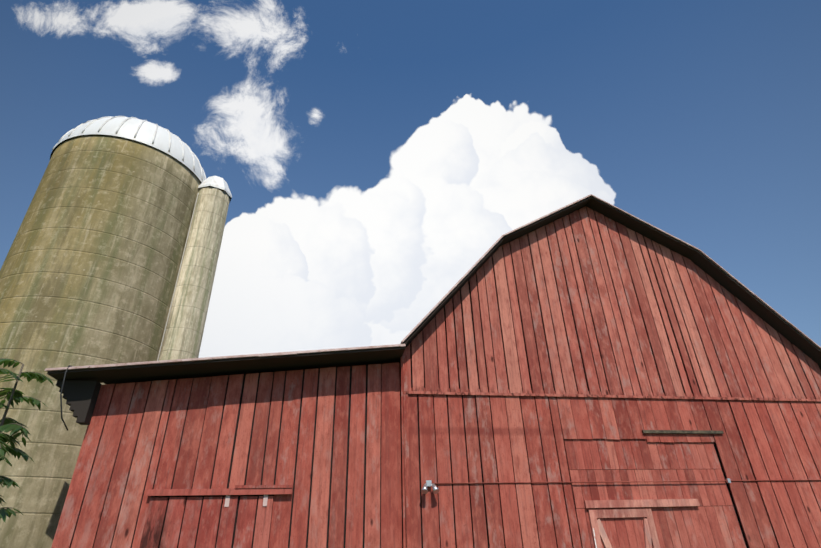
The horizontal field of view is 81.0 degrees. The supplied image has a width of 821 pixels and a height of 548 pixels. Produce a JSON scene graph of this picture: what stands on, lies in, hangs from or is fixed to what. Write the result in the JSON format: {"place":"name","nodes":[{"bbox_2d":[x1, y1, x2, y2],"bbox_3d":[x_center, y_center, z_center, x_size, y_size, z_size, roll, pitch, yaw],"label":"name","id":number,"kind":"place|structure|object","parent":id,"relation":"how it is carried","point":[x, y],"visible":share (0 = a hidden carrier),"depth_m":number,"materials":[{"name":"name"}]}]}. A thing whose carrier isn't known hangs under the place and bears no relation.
{"place":"outdoors","nodes":[
{"label":"outdoors","id":0,"kind":"place"},
{"bbox_2d":[45,344,405,547],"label":"shed","id":1,"kind":"structure","parent":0,"point":[297,449],"depth_m":8.61,"materials":[{"name":"red wood"}]},
{"bbox_2d":[139,485,292,547],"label":"shed door","id":2,"kind":"structure","parent":1,"relation":"in","point":[210,514],"depth_m":8.06,"materials":[{"name":"red wood"}]},
{"bbox_2d":[400,355,410,547],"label":"boards","id":3,"kind":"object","parent":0,"point":[403,358],"depth_m":8.97,"materials":[{"name":"red wood"}]},
{"bbox_2d":[0,0,820,357],"label":"sky","id":4,"kind":"structure","parent":0,"point":[369,154],"materials":[{"name":"blue"}]},
{"bbox_2d":[421,478,730,493],"bbox_3d":[3.324,4.017,9.140,6.368,0.233,0.230,3,-30,-8],"label":"outdoor light","id":5,"kind":"object","parent":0,"point":[424,490],"visible":1,"depth_m":8.65,"materials":[{"name":"grey metal"}]},
{"bbox_2d":[642,430,723,433],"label":"door track","id":6,"kind":"structure","parent":0,"point":[682,431],"depth_m":10.06,"materials":[{"name":"grey metal"}]},
{"label":"ground","id":7,"kind":"structure","parent":0,"visible":0},
{"bbox_2d":[0,432,22,521],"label":"sapling tree","id":8,"kind":"object","parent":7,"relation":"on","point":[7,511],"visible":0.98,"depth_m":4.90,"materials":[{"name":"green plant"}]},
{"bbox_2d":[0,358,53,505],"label":"sapling tree","id":9,"kind":"object","parent":7,"relation":"on","point":[7,424],"visible":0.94,"depth_m":5.60,"materials":[{"name":"green plant"}]},
{"bbox_2d":[0,116,231,547],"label":"silo","id":10,"kind":"object","parent":7,"relation":"on","point":[112,256],"visible":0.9,"depth_m":11.47,"materials":[{"name":"concrete"}]},
{"bbox_2d":[400,212,817,547],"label":"gaps between boards","id":11,"kind":"object","parent":7,"relation":"on","point":[733,505],"visible":0.06,"depth_m":10.34,"materials":[{"name":"black"}]},
{"bbox_2d":[400,194,820,370],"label":"barn roof","id":12,"kind":"structure","parent":11,"relation":"attached to","point":[777,323],"depth_m":11.94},
{"bbox_2d":[403,206,820,401],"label":"barn boards","id":13,"kind":"object","parent":11,"relation":"attached to","point":[763,341],"visible":0.96,"depth_m":11.07,"materials":[{"name":"red wood"}]},
{"bbox_2d":[403,363,820,547],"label":"wall trim","id":14,"kind":"structure","parent":11,"relation":"attached to","point":[549,482],"depth_m":9.26,"materials":[{"name":"red wood"}]},
{"bbox_2d":[408,388,820,547],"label":"barn boards","id":15,"kind":"object","parent":11,"relation":"attached to","point":[777,435],"visible":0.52,"depth_m":9.55,"materials":[{"name":"red wood"}]},
{"bbox_2d":[584,499,699,547],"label":"door frame","id":16,"kind":"object","parent":11,"relation":"attached to","point":[594,515],"visible":0.92,"depth_m":9.12,"materials":[{"name":"red wood"}]},
{"bbox_2d":[564,439,745,547],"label":"barn door","id":17,"kind":"structure","parent":11,"relation":"attached to","point":[711,521],"depth_m":9.45,"materials":[{"name":"red wood"}]},
{"bbox_2d":[597,518,651,547],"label":"barn door braces","id":18,"kind":"object","parent":17,"relation":"attached to","point":[607,543],"visible":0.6,"depth_m":8.92,"materials":[{"name":"red wood"}]}
]}

